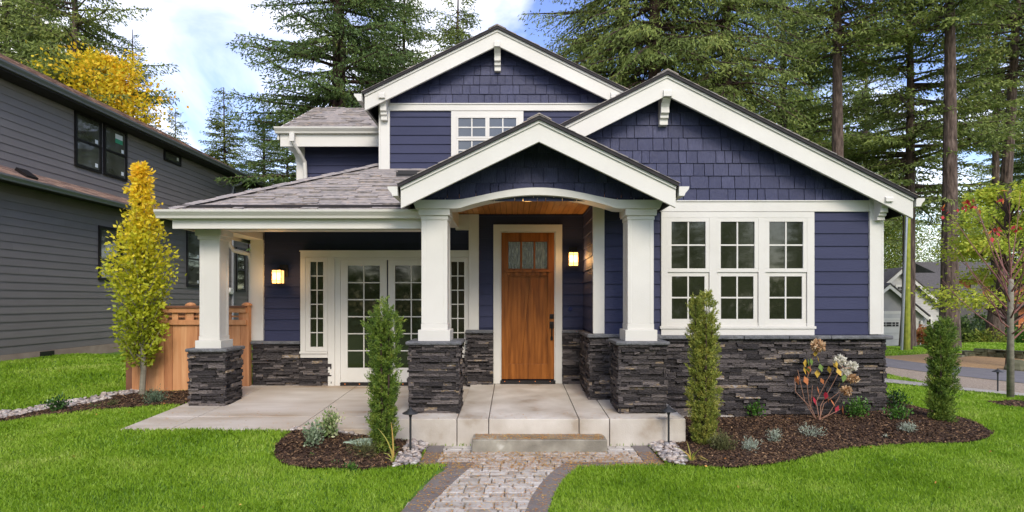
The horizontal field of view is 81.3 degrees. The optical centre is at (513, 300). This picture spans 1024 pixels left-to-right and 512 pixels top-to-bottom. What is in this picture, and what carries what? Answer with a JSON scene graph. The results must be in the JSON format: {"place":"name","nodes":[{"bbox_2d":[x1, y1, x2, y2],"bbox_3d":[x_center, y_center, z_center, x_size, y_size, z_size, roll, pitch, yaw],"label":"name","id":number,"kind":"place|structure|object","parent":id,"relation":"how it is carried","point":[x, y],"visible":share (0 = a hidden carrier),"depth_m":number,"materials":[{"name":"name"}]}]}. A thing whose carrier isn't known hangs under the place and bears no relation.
{"place":"outdoors","nodes":[
{"label":"outdoors","id":0,"kind":"place"},
{"bbox_2d":[121,385,469,434],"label":"patio","id":1,"kind":"structure","parent":0,"point":[296,405],"depth_m":8.09,"materials":[{"name":"concrete"}]},
{"bbox_2d":[0,341,1023,511],"bbox_3d":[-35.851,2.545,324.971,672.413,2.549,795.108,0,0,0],"label":"ground","id":2,"kind":"structure","parent":0,"point":[421,487],"depth_m":5.71,"materials":[{"name":"green plant"}]},
{"bbox_2d":[0,1,67,63],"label":"fir tree","id":3,"kind":"object","parent":2,"relation":"on","point":[52,27],"depth_m":31.00,"materials":[{"name":"green plant"}]},
{"bbox_2d":[0,0,69,68],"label":"fir tree","id":4,"kind":"object","parent":2,"relation":"on","point":[5,15],"visible":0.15,"depth_m":27.66,"materials":[{"name":"green plant"}]},
{"bbox_2d":[0,0,179,110],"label":"fir tree","id":5,"kind":"object","parent":2,"relation":"on","point":[72,32],"visible":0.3,"depth_m":26.25,"materials":[{"name":"green plant"}]},
{"bbox_2d":[0,390,189,421],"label":"mulch bed","id":6,"kind":"object","parent":2,"relation":"on","point":[120,407],"visible":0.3,"depth_m":8.68,"materials":[{"name":"brown wood"}]},
{"bbox_2d":[40,392,73,411],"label":"holly shrub","id":7,"kind":"object","parent":6,"relation":"on","point":[61,404],"visible":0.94,"depth_m":8.49,"materials":[{"name":"green plant"}]},
{"bbox_2d":[0,389,138,417],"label":"river pebbles","id":8,"kind":"object","parent":6,"relation":"on","point":[75,401],"visible":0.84,"depth_m":9.11,"materials":[{"name":"grey gravel"}]},
{"bbox_2d":[96,160,186,393],"bbox_3d":[-5.938,-0.275,9.564,1.227,4.005,1.097,0,0,-32],"label":"hornbeam tree","id":9,"kind":"object","parent":6,"relation":"on","point":[137,235],"visible":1,"depth_m":9.44,"materials":[{"name":"yellow plant"}]},
{"bbox_2d":[137,384,171,402],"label":"rosemary bush","id":10,"kind":"object","parent":6,"relation":"on","point":[152,398],"visible":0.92,"depth_m":8.77,"materials":[{"name":"green plant"}]},
{"bbox_2d":[21,38,188,130],"bbox_3d":[-17.461,-4.696,25.673,6.145,12.634,6.328,0,0,-31],"label":"maple tree","id":11,"kind":"object","parent":2,"relation":"on","point":[101,62],"visible":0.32,"depth_m":25.33,"materials":[{"name":"yellow plant"}]},
{"bbox_2d":[0,53,266,361],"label":"charcoal house","id":12,"kind":"structure","parent":2,"relation":"on","point":[69,156],"depth_m":14.86,"materials":[{"name":"grey wood"}]},
{"bbox_2d":[74,110,101,173],"bbox_3d":[-10.960,-4.070,15.380,0.040,1.380,0.960,0,0,0],"label":"window","id":13,"kind":"structure","parent":12,"relation":"in","point":[87,129],"depth_m":15.35,"materials":[{"name":"black glass"}]},
{"bbox_2d":[98,225,120,280],"bbox_3d":[-10.960,-1.275,16.180,0.040,1.450,0.840,0,0,0],"label":"window","id":14,"kind":"structure","parent":12,"relation":"in","point":[102,230],"depth_m":15.99,"materials":[{"name":"black glass"}]},
{"bbox_2d":[103,123,127,181],"bbox_3d":[-10.960,-4.070,16.425,0.040,1.380,0.950,0,0,0],"label":"window","id":15,"kind":"structure","parent":12,"relation":"in","point":[115,141],"depth_m":16.42,"materials":[{"name":"black glass"}]},
{"bbox_2d":[163,149,181,166],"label":"window","id":16,"kind":"structure","parent":12,"relation":"in","point":[168,156],"depth_m":19.17,"materials":[{"name":"black glass"}]},
{"bbox_2d":[186,230,199,286],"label":"window","id":17,"kind":"structure","parent":12,"relation":"in","point":[192,241],"depth_m":20.37,"materials":[{"name":"black glass"}]},
{"bbox_2d":[236,247,245,291],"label":"window","id":18,"kind":"structure","parent":12,"relation":"in","point":[240,259],"depth_m":24.47,"materials":[{"name":"black glass"}]},
{"bbox_2d":[119,29,164,132],"bbox_3d":[-19.216,-5.989,29.888,5.041,15.291,5.262,0,0,-9],"label":"fir tree","id":19,"kind":"object","parent":2,"relation":"on","point":[146,76],"visible":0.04,"depth_m":30.03,"materials":[{"name":"green plant"}]},
{"bbox_2d":[165,108,190,145],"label":"fir tree","id":20,"kind":"object","parent":2,"relation":"on","point":[181,125],"depth_m":33.02,"materials":[{"name":"green plant"}]},
{"bbox_2d":[126,302,251,391],"bbox_3d":[-6.040,0.847,10.808,1.750,1.647,3.586,0,0,-35],"label":"cedar fence","id":21,"kind":"object","parent":2,"relation":"on","point":[168,370],"visible":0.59,"depth_m":9.85,"materials":[{"name":"brown wood"}]},
{"bbox_2d":[199,87,251,174],"bbox_3d":[-15.930,-5.100,32.881,5.614,13.469,5.666,0,0,37],"label":"fir tree","id":22,"kind":"object","parent":2,"relation":"on","point":[227,142],"visible":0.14,"depth_m":32.84,"materials":[{"name":"green plant"}]},
{"bbox_2d":[232,102,286,248],"bbox_3d":[-12.950,-4.392,31.142,5.316,12.015,5.549,0,0,-40],"label":"fir tree","id":23,"kind":"object","parent":2,"relation":"on","point":[264,169],"visible":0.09,"depth_m":30.75,"materials":[{"name":"green plant"}]},
{"bbox_2d":[266,116,295,180],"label":"fir tree","id":24,"kind":"object","parent":2,"relation":"on","point":[289,168],"visible":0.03,"depth_m":33.67,"materials":[{"name":"green plant"}]},
{"bbox_2d":[214,0,437,254],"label":"fir tree","id":25,"kind":"object","parent":2,"relation":"on","point":[343,30],"visible":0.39,"depth_m":22.82,"materials":[{"name":"green plant"}]},
{"bbox_2d":[273,429,422,468],"bbox_3d":[-1.849,1.665,6.707,1.568,0.256,1.466,0,0,0],"label":"mulch bed","id":26,"kind":"object","parent":2,"relation":"on","point":[320,445],"visible":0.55,"depth_m":6.54,"materials":[{"name":"brown wood"}]},
{"bbox_2d":[301,419,325,448],"bbox_3d":[-2.208,1.472,6.596,0.250,0.347,0.276,0,0,-11],"label":"variegated shrub","id":27,"kind":"object","parent":26,"relation":"on","point":[313,437],"visible":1,"depth_m":6.57,"materials":[{"name":"green plant"}]},
{"bbox_2d":[287,425,369,436],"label":"river pebbles","id":28,"kind":"object","parent":26,"relation":"on","point":[300,428],"visible":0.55,"depth_m":7.09,"materials":[{"name":"grey stone"}]},
{"bbox_2d":[315,405,344,438],"bbox_3d":[-2.115,1.395,6.814,0.338,0.415,0.283,0,0,0],"label":"variegated shrub","id":29,"kind":"object","parent":26,"relation":"on","point":[330,427],"visible":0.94,"depth_m":6.79,"materials":[{"name":"green plant"}]},
{"bbox_2d":[344,438,373,445],"bbox_3d":[-1.768,1.625,6.864,0.336,0.050,0.220,0,0,0],"label":"valve box lid","id":30,"kind":"object","parent":26,"relation":"on","point":[365,439],"visible":0.44,"depth_m":6.78,"materials":[{"name":"plastic"}]},
{"bbox_2d":[344,436,390,457],"bbox_3d":[-1.636,1.626,6.631,0.574,0.270,0.628,0,0,0],"label":"thyme mound","id":31,"kind":"object","parent":26,"relation":"on","point":[367,450],"visible":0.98,"depth_m":6.65,"materials":[{"name":"green plant"}]},
{"bbox_2d":[360,295,406,454],"bbox_3d":[-1.488,0.863,6.853,0.531,1.891,0.538,0,0,0],"label":"columnar yew","id":32,"kind":"object","parent":26,"relation":"on","point":[384,388],"visible":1,"depth_m":6.76,"materials":[{"name":"green plant"}]},
{"bbox_2d":[371,423,399,461],"bbox_3d":[-1.494,1.592,6.511,0.507,0.518,0.096,0,0,0],"label":"iris clump","id":33,"kind":"object","parent":26,"relation":"on","point":[392,457],"visible":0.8,"depth_m":6.51,"materials":[{"name":"yellow plant"}]},
{"bbox_2d":[402,407,417,449],"bbox_3d":[-1.205,1.529,6.967,0.190,0.590,0.190,0,0,0],"label":"path light","id":34,"kind":"object","parent":26,"relation":"on","point":[410,411],"visible":0.94,"depth_m":6.96,"materials":[{"name":"grey metal"}]},
{"bbox_2d":[392,438,428,466],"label":"river pebbles","id":35,"kind":"object","parent":26,"relation":"on","point":[407,456],"visible":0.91,"depth_m":6.77,"materials":[{"name":"white gravel"}]},
{"bbox_2d":[356,0,449,89],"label":"fir tree","id":36,"kind":"object","parent":2,"relation":"on","point":[402,45],"visible":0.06,"depth_m":27.94,"materials":[{"name":"green plant"}]},
{"bbox_2d":[426,0,481,57],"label":"fir tree","id":37,"kind":"object","parent":2,"relation":"on","point":[453,34],"visible":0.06,"depth_m":31.64,"materials":[{"name":"green plant"}]},
{"bbox_2d":[153,24,924,416],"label":"blue house","id":38,"kind":"structure","parent":2,"relation":"on","point":[495,204],"depth_m":8.68,"materials":[{"name":"blue wood"}]},
{"bbox_2d":[306,257,327,350],"bbox_3d":[-3.266,0.056,9.907,0.365,1.562,0.030,0,0,0],"label":"window","id":39,"kind":"structure","parent":38,"relation":"in","point":[316,267],"depth_m":9.90,"materials":[{"name":"white paint"}]},
{"bbox_2d":[341,260,386,381],"bbox_3d":[-2.490,0.335,9.920,0.766,2.031,0.025,0,0,0],"label":"french door","id":40,"kind":"structure","parent":38,"relation":"in","point":[363,282],"depth_m":9.93,"materials":[{"name":"white paint"}]},
{"bbox_2d":[388,260,420,381],"bbox_3d":[-1.702,0.335,9.920,0.766,2.031,0.025,0,0,0],"label":"french door","id":41,"kind":"structure","parent":38,"relation":"in","point":[404,276],"depth_m":9.93,"materials":[{"name":"white paint"}]},
{"bbox_2d":[450,257,468,350],"bbox_3d":[-0.927,0.056,9.907,0.365,1.562,0.030,0,0,0],"label":"window","id":42,"kind":"structure","parent":38,"relation":"in","point":[459,266],"depth_m":9.92,"materials":[{"name":"white paint"}]},
{"bbox_2d":[456,116,486,153],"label":"window","id":43,"kind":"structure","parent":38,"relation":"in","point":[471,131],"depth_m":10.11,"materials":[{"name":"white glass"}]},
{"bbox_2d":[487,116,517,139],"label":"window","id":44,"kind":"structure","parent":38,"relation":"in","point":[496,125],"depth_m":10.11,"materials":[{"name":"white glass"}]},
{"bbox_2d":[502,233,553,378],"bbox_3d":[0.236,0.083,9.858,0.872,2.422,0.120,0,0,0],"label":"front door","id":45,"kind":"structure","parent":38,"relation":"in","point":[527,258],"depth_m":9.87,"materials":[{"name":"brown wood"}]},
{"bbox_2d":[668,218,708,322],"bbox_3d":[2.541,-0.442,8.677,0.605,1.528,0.039,0,0,0],"label":"window","id":46,"kind":"structure","parent":38,"relation":"in","point":[688,238],"depth_m":8.68,"materials":[{"name":"glass"}]},
{"bbox_2d":[717,218,757,322],"bbox_3d":[3.254,-0.442,8.677,0.601,1.528,0.039,0,0,0],"label":"window","id":47,"kind":"structure","parent":38,"relation":"in","point":[737,238],"depth_m":8.68,"materials":[{"name":"glass"}]},
{"bbox_2d":[766,218,806,322],"bbox_3d":[3.960,-0.442,8.677,0.601,1.528,0.039,0,0,0],"label":"window","id":48,"kind":"structure","parent":38,"relation":"in","point":[786,238],"depth_m":8.68,"materials":[{"name":"glass"}]},
{"bbox_2d":[392,384,685,446],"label":"porch slab","id":49,"kind":"structure","parent":2,"relation":"on","point":[558,408],"depth_m":7.47,"materials":[{"name":"concrete"}]},
{"bbox_2d":[554,0,614,74],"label":"fir tree","id":50,"kind":"object","parent":2,"relation":"on","point":[577,35],"visible":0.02,"depth_m":32.88,"materials":[{"name":"green plant"}]},
{"bbox_2d":[518,0,744,94],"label":"fir tree","id":51,"kind":"object","parent":2,"relation":"on","point":[585,42],"visible":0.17,"depth_m":20.70,"materials":[{"name":"green plant"}]},
{"bbox_2d":[544,0,784,92],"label":"fir tree","id":52,"kind":"object","parent":2,"relation":"on","point":[679,43],"visible":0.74,"depth_m":19.10,"materials":[{"name":"green plant"}]},
{"bbox_2d":[625,0,838,134],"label":"fir tree","id":53,"kind":"object","parent":2,"relation":"on","point":[728,89],"visible":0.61,"depth_m":19.80,"materials":[{"name":"green plant"}]},
{"bbox_2d":[721,0,889,166],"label":"fir tree","id":54,"kind":"object","parent":2,"relation":"on","point":[820,123],"visible":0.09,"depth_m":28.91,"materials":[{"name":"green plant"}]},
{"bbox_2d":[656,398,993,466],"bbox_3d":[3.968,1.693,7.973,5.122,0.216,2.397,0,0,-15],"label":"mulch bed","id":55,"kind":"object","parent":2,"relation":"on","point":[851,434],"visible":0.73,"depth_m":7.57,"materials":[{"name":"brown wood"}]},
{"bbox_2d":[648,440,687,464],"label":"river pebbles","id":56,"kind":"object","parent":55,"relation":"on","point":[667,453],"visible":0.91,"depth_m":6.92,"materials":[{"name":"white gravel"}]},
{"bbox_2d":[661,405,676,442],"bbox_3d":[1.911,1.568,7.351,0.190,0.568,0.190,0,0,0],"label":"path light","id":57,"kind":"object","parent":55,"relation":"on","point":[668,409],"visible":0.98,"depth_m":7.34,"materials":[{"name":"grey metal"}]},
{"bbox_2d":[683,289,724,445],"bbox_3d":[2.357,0.840,7.383,0.500,1.995,0.539,0,0,0],"label":"columnar yew","id":58,"kind":"object","parent":55,"relation":"on","point":[703,341],"visible":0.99,"depth_m":7.32,"materials":[{"name":"green plant"}]},
{"bbox_2d":[702,428,737,452],"bbox_3d":[2.470,1.645,7.070,0.352,0.313,0.425,0,0,0],"label":"olive shrub","id":59,"kind":"object","parent":55,"relation":"on","point":[722,443],"visible":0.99,"depth_m":7.02,"materials":[{"name":"green plant"}]},
{"bbox_2d":[739,435,763,451],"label":"lavender tuft","id":60,"kind":"object","parent":55,"relation":"on","point":[751,444],"visible":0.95,"depth_m":7.02,"materials":[{"name":"green plant"}]},
{"bbox_2d":[743,399,765,417],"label":"holly shrub","id":61,"kind":"object","parent":55,"relation":"on","point":[755,409],"visible":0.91,"depth_m":8.53,"materials":[{"name":"green plant"}]},
{"bbox_2d":[765,428,781,442],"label":"lavender tuft","id":62,"kind":"object","parent":55,"relation":"on","point":[775,436],"visible":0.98,"depth_m":7.32,"materials":[{"name":"green plant"}]},
{"bbox_2d":[796,423,826,436],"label":"lavender tuft","id":63,"kind":"object","parent":55,"relation":"on","point":[817,432],"visible":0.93,"depth_m":7.59,"materials":[{"name":"green plant"}]},
{"bbox_2d":[794,338,860,419],"bbox_3d":[4.359,1.095,8.274,0.892,1.160,0.265,0,0,-4],"label":"hydrangea","id":64,"kind":"object","parent":55,"relation":"on","point":[846,373],"visible":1,"depth_m":8.28,"materials":[{"name":"beige plant"}]},
{"bbox_2d":[839,396,878,418],"bbox_3d":[4.804,1.484,8.404,0.404,0.345,0.501,0,0,0],"label":"holly shrub","id":65,"kind":"object","parent":55,"relation":"on","point":[856,408],"visible":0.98,"depth_m":8.31,"materials":[{"name":"green plant"}]},
{"bbox_2d":[882,400,913,419],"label":"holly shrub","id":66,"kind":"object","parent":55,"relation":"on","point":[896,411],"visible":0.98,"depth_m":8.06,"materials":[{"name":"green plant"}]},
{"bbox_2d":[886,388,911,406],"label":"holly shrub","id":67,"kind":"object","parent":55,"relation":"on","point":[894,398],"visible":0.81,"depth_m":9.05,"materials":[{"name":"green plant"}]},
{"bbox_2d":[896,420,920,432],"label":"lavender tuft","id":68,"kind":"object","parent":55,"relation":"on","point":[909,427],"visible":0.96,"depth_m":7.64,"materials":[{"name":"green plant"}]},
{"bbox_2d":[921,315,962,421],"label":"columnar yew","id":69,"kind":"object","parent":55,"relation":"on","point":[941,368],"visible":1,"depth_m":8.05,"materials":[{"name":"green plant"}]},
{"bbox_2d":[755,81,919,256],"bbox_3d":[17.496,-5.251,37.868,13.305,16.680,14.722,0,0,-22],"label":"broadleaf tree","id":70,"kind":"object","parent":2,"relation":"on","point":[827,138],"visible":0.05,"depth_m":36.03,"materials":[{"name":"green plant"}]},
{"bbox_2d":[787,1,889,271],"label":"fir tree","id":71,"kind":"object","parent":2,"relation":"on","point":[819,96],"visible":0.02,"depth_m":45.65,"materials":[{"name":"green plant"}]},
{"bbox_2d":[754,0,936,157],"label":"fir tree","id":72,"kind":"object","parent":2,"relation":"on","point":[862,32],"visible":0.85,"depth_m":24.41,"materials":[{"name":"green plant"}]},
{"bbox_2d":[819,0,941,245],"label":"fir tree","id":73,"kind":"object","parent":2,"relation":"on","point":[862,92],"visible":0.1,"depth_m":56.64,"materials":[{"name":"green plant"}]},
{"bbox_2d":[900,215,912,350],"bbox_3d":[14.437,-0.530,21.906,0.335,5.701,0.590,0,0,41],"label":"trunk","id":74,"kind":"object","parent":2,"relation":"on","point":[906,343],"visible":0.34,"depth_m":21.79,"materials":[{"name":"green plant"}]},
{"bbox_2d":[876,169,941,268],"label":"broadleaf tree","id":75,"kind":"object","parent":2,"relation":"on","point":[893,232],"visible":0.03,"depth_m":59.65,"materials":[{"name":"green plant"}]},
{"bbox_2d":[799,0,1023,345],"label":"fir tree","id":76,"kind":"object","parent":2,"relation":"on","point":[918,127],"visible":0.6,"depth_m":26.29,"materials":[{"name":"green plant"}]},
{"bbox_2d":[884,215,939,268],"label":"broadleaf tree","id":77,"kind":"object","parent":2,"relation":"on","point":[916,250],"visible":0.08,"depth_m":62.81,"materials":[{"name":"green plant"}]},
{"bbox_2d":[916,324,929,344],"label":"shrub","id":78,"kind":"object","parent":2,"relation":"on","point":[920,334],"visible":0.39,"depth_m":27.81,"materials":[{"name":"orange plant"}]},
{"bbox_2d":[879,267,987,345],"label":"garage house","id":79,"kind":"structure","parent":2,"relation":"on","point":[925,313],"depth_m":45.60,"materials":[{"name":"grey"}]},
{"bbox_2d":[879,320,899,345],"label":"garage door","id":80,"kind":"structure","parent":79,"relation":"in","point":[891,327],"depth_m":44.94,"materials":[{"name":"white paint"}]},
{"bbox_2d":[849,0,1023,347],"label":"fir tree","id":81,"kind":"object","parent":2,"relation":"on","point":[947,26],"visible":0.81,"depth_m":23.42,"materials":[{"name":"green plant"}]},
{"bbox_2d":[885,367,1023,392],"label":"gravel verge","id":82,"kind":"structure","parent":2,"relation":"on","point":[976,383],"depth_m":13.29,"materials":[{"name":"grey gravel"}]},
{"bbox_2d":[915,201,1016,261],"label":"broadleaf tree","id":83,"kind":"object","parent":2,"relation":"on","point":[939,230],"visible":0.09,"depth_m":61.77,"materials":[{"name":"green plant"}]},
{"bbox_2d":[960,315,973,340],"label":"shrub","id":84,"kind":"object","parent":2,"relation":"on","point":[965,327],"visible":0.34,"depth_m":28.75,"materials":[{"name":"green plant"}]},
{"bbox_2d":[915,262,1023,328],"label":"house","id":85,"kind":"structure","parent":2,"relation":"on","point":[926,267],"depth_m":55.75,"materials":[{"name":"grey"}]},
{"bbox_2d":[970,284,1018,328],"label":"window","id":86,"kind":"structure","parent":85,"relation":"in","point":[971,286],"depth_m":54.90,"materials":[{"name":"glass"}]},
{"bbox_2d":[960,314,985,342],"bbox_3d":[23.016,1.473,29.936,1.936,1.633,2.143,0,0,29],"label":"shrub","id":87,"kind":"object","parent":2,"relation":"on","point":[972,324],"visible":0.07,"depth_m":29.80,"materials":[{"name":"green plant"}]},
{"bbox_2d":[928,1,1023,272],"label":"fir tree","id":88,"kind":"object","parent":2,"relation":"on","point":[996,156],"visible":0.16,"depth_m":32.80,"materials":[{"name":"green plant"}]},
{"bbox_2d":[930,0,1023,341],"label":"fir tree","id":89,"kind":"object","parent":2,"relation":"on","point":[1014,69],"visible":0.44,"depth_m":27.27,"materials":[{"name":"green plant"}]},
{"bbox_2d":[971,308,987,330],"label":"shrub","id":90,"kind":"object","parent":2,"relation":"on","point":[977,317],"visible":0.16,"depth_m":30.96,"materials":[{"name":"green plant"}]},
{"bbox_2d":[941,190,1023,397],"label":"sapling","id":91,"kind":"object","parent":2,"relation":"on","point":[1010,308],"visible":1,"depth_m":10.96,"materials":[{"name":"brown plant"}]},
{"bbox_2d":[962,326,1006,342],"bbox_3d":[22.389,1.673,28.070,1.903,1.078,1.951,0,0,0],"label":"shrub","id":92,"kind":"object","parent":2,"relation":"on","point":[978,336],"visible":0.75,"depth_m":27.88,"materials":[{"name":"green plant"}]},
{"bbox_2d":[964,53,1023,304],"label":"fir tree","id":93,"kind":"object","parent":2,"relation":"on","point":[1018,168],"visible":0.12,"depth_m":34.56,"materials":[{"name":"green plant"}]},
{"bbox_2d":[964,125,1023,261],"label":"fir tree","id":94,"kind":"object","parent":2,"relation":"on","point":[985,173],"visible":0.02,"depth_m":71.49,"materials":[{"name":"green plant"}]},
{"bbox_2d":[981,324,1023,342],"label":"shrub","id":95,"kind":"object","parent":2,"relation":"on","point":[1020,336],"visible":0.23,"depth_m":27.48,"materials":[{"name":"green plant"}]},
{"bbox_2d":[1004,359,1023,370],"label":"boulder","id":96,"kind":"object","parent":2,"relation":"on","point":[1018,365],"visible":0.5,"depth_m":15.37,"materials":[{"name":"stone"}]},
{"bbox_2d":[0,0,1023,261],"label":"sky","id":97,"kind":"structure","parent":0,"point":[192,35],"materials":[{"name":"white"}]},
{"bbox_2d":[405,446,642,511],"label":"walkway","id":98,"kind":"structure","parent":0,"point":[474,478],"depth_m":6.13,"materials":[{"name":"stone"}]},
{"bbox_2d":[45,171,1007,511],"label":"fallen needles","id":99,"kind":"object","parent":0,"point":[519,463],"depth_m":6.69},
{"bbox_2d":[885,358,1023,382],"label":"road","id":100,"kind":"structure","parent":0,"point":[985,373],"depth_m":15.37,"materials":[{"name":"grey asphalt"}]},
{"bbox_2d":[885,378,1023,394],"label":"sidewalk","id":101,"kind":"structure","parent":0,"point":[920,384],"depth_m":12.16,"materials":[{"name":"grey concrete"}]},
{"bbox_2d":[886,353,1023,369],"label":"leafy verge","id":102,"kind":"structure","parent":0,"point":[984,362],"depth_m":18.09,"materials":[{"name":"brown plant"}]},
{"bbox_2d":[908,177,1023,363],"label":"japanese maple","id":103,"kind":"object","parent":102,"relation":"on","point":[987,195],"visible":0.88,"depth_m":16.64,"materials":[{"name":"green plant"}]},
{"bbox_2d":[951,348,1023,358],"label":"dry stone wall","id":104,"kind":"structure","parent":102,"relation":"on","point":[1001,353],"depth_m":19.27,"materials":[{"name":"grey stone"}]},
{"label":"mulch bed","id":105,"kind":"structure","parent":0,"visible":0},
{"bbox_2d":[988,399,1023,406],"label":"mulch chips","id":106,"kind":"object","parent":105,"relation":"on","point":[1007,402],"visible":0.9,"depth_m":10.08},
{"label":"walkway sand","id":107,"kind":"structure","parent":0,"visible":0},
{"bbox_2d":[402,446,663,511],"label":"walkway border","id":108,"kind":"object","parent":107,"relation":"on","point":[550,482],"visible":0.54,"depth_m":6.03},
{"bbox_2d":[472,434,606,453],"bbox_3d":[0.312,1.792,7.303,1.624,0.257,0.313,0,0,0],"label":"concrete step","id":109,"kind":"object","parent":107,"relation":"on","point":[536,444],"visible":0.56,"depth_m":7.15,"materials":[{"name":"beige concrete"}]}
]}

